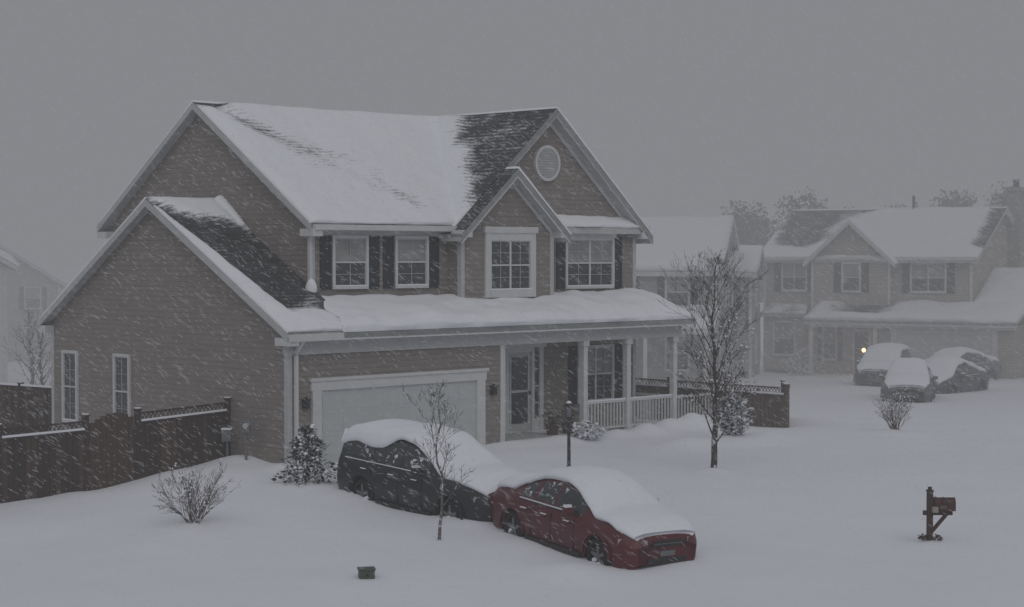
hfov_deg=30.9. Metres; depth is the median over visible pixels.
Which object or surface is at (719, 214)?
roof
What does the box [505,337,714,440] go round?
porch
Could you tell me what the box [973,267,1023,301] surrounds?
roof side
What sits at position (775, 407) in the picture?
wooden fence
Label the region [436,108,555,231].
roof gable
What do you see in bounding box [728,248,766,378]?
house trim
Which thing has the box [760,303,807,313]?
roof bay
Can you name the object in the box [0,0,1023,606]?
falling snow
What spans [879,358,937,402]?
snow covered car
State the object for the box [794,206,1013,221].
roof back
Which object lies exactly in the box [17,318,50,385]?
bare tree
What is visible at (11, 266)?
house trim
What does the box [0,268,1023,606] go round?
snowy ground
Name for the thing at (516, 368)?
front door
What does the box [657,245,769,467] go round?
bare tree
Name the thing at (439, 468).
young bare tree
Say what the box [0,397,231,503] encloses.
wooden fence
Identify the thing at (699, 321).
roof porch
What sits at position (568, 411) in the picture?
lamp post
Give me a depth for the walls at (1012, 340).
85.94 m
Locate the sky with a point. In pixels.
(440, 31)
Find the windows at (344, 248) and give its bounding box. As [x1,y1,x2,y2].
[61,226,621,423]
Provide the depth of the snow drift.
45.83 m
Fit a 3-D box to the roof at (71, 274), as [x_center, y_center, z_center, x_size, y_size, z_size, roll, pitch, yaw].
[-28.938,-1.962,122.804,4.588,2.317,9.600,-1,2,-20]
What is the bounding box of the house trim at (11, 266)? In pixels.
[0,257,17,382]
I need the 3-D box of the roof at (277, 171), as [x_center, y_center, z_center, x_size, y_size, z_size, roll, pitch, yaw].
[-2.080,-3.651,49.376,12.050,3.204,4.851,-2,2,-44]
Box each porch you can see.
[322,288,696,331]
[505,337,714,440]
[677,305,720,328]
[803,300,1023,322]
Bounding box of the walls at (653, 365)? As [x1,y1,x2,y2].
[636,242,731,383]
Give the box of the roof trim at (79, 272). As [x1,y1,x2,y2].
[38,197,145,319]
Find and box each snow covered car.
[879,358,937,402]
[923,347,1001,379]
[927,356,988,393]
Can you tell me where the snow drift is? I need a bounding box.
[214,195,316,291]
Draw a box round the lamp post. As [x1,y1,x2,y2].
[563,401,574,466]
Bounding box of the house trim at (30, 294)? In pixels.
[0,244,66,351]
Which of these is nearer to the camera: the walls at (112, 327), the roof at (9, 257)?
the walls at (112, 327)
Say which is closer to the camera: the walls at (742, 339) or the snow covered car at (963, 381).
the snow covered car at (963, 381)
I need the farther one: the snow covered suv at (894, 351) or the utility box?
the snow covered suv at (894, 351)
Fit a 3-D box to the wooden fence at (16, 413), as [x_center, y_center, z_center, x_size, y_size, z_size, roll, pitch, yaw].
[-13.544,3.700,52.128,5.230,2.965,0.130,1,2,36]
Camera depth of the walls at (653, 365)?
76.92 m
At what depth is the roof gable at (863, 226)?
85.18 m
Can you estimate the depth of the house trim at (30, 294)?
112.71 m
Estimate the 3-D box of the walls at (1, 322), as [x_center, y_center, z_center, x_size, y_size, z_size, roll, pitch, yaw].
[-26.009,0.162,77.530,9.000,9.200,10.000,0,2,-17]
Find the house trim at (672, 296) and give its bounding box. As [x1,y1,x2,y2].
[636,218,738,385]
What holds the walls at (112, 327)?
on the snowy ground
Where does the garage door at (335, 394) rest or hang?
attached to the walls at (112, 327)
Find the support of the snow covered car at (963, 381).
on the snowy ground
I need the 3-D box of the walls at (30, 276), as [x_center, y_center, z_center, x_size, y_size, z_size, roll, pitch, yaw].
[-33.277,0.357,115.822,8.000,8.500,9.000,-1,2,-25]
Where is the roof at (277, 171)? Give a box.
[194,102,649,227]
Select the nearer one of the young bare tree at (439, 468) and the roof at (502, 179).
the young bare tree at (439, 468)
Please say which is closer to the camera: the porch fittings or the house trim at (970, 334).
the porch fittings
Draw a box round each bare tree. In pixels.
[0,299,50,384]
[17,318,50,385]
[402,378,475,540]
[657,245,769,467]
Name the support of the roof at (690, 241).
on the house trim at (672, 296)
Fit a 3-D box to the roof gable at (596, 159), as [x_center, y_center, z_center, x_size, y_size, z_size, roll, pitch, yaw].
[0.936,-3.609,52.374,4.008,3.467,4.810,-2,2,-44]
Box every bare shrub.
[151,458,241,523]
[872,386,914,429]
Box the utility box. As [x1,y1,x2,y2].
[357,566,375,578]
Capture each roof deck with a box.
[42,109,695,337]
[760,209,1023,326]
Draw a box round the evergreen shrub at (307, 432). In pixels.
[271,424,336,486]
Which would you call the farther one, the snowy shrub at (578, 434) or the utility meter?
the snowy shrub at (578, 434)
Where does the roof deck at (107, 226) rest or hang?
on the walls at (112, 327)
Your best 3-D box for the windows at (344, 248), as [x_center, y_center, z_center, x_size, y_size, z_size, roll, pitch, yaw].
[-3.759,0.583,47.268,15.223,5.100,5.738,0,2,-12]
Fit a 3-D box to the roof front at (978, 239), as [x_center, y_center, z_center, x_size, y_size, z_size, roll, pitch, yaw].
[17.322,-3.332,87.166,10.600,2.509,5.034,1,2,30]
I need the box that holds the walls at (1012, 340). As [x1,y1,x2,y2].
[764,177,1023,378]
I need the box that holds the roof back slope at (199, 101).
[97,100,226,224]
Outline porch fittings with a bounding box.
[301,384,579,434]
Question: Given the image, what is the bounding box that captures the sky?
[0,0,1023,267]
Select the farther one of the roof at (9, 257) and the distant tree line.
the distant tree line
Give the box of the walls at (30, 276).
[0,248,58,361]
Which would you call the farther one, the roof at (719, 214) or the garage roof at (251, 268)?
the roof at (719, 214)
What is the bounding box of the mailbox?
[918,485,955,540]
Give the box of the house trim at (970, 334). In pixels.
[763,212,1016,375]
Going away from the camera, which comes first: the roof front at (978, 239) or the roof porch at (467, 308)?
the roof porch at (467, 308)
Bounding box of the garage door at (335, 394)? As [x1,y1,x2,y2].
[308,368,488,462]
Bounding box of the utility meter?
[221,418,250,459]
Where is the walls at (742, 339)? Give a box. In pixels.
[728,269,759,377]
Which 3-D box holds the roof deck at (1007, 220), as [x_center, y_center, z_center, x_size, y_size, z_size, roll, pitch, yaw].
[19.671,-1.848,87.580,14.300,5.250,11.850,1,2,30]
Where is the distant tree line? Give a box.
[721,181,1019,358]
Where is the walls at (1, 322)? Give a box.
[0,262,5,382]
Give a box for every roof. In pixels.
[0,241,67,284]
[0,249,20,265]
[58,262,86,283]
[194,102,649,227]
[636,215,733,270]
[700,214,738,244]
[727,245,762,271]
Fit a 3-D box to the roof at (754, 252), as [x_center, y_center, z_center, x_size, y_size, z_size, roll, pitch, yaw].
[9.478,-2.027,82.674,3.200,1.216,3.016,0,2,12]
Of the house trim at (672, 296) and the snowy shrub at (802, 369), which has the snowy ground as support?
the snowy shrub at (802, 369)
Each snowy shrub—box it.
[571,419,608,439]
[708,391,758,435]
[780,348,825,375]
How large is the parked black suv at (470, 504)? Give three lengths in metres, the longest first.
4.680 x 2.120 x 1.760 m
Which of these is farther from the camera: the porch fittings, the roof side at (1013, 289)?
the roof side at (1013, 289)
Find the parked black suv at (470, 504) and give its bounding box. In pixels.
[337,419,524,521]
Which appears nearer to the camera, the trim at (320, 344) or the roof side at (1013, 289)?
the trim at (320, 344)
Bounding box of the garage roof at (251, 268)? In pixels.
[146,196,341,332]
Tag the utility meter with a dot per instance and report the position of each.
(226, 438)
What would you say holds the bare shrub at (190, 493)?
on the snowy ground
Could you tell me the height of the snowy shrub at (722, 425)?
1.305 m
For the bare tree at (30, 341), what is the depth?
70.02 m
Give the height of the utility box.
0.365 m
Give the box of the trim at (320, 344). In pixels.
[38,103,694,461]
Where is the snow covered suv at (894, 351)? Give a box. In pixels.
[853,343,910,386]
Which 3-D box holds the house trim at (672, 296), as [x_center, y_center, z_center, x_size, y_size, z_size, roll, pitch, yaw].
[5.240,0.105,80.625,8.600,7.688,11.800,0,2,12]
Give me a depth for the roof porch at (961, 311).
82.47 m
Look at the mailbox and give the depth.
32.76 m
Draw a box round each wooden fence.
[0,381,51,434]
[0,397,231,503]
[636,376,789,427]
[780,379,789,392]
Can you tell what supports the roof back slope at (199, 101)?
on the roof deck at (107, 226)
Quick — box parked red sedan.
[490,466,696,569]
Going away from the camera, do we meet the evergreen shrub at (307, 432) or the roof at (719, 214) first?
the evergreen shrub at (307, 432)
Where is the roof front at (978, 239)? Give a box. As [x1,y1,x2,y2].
[763,207,1005,259]
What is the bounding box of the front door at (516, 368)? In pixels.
[505,343,546,433]
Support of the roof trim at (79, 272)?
on the roof deck at (107, 226)
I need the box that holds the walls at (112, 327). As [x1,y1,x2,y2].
[52,115,631,462]
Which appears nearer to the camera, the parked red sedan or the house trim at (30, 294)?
the parked red sedan
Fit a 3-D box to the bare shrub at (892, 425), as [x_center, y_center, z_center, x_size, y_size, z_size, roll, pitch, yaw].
[10.099,2.787,48.796,0.969,1.263,1.100,-1,2,-21]
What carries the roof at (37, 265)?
on the house trim at (30, 294)
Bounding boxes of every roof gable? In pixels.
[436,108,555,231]
[452,107,654,235]
[849,218,900,263]

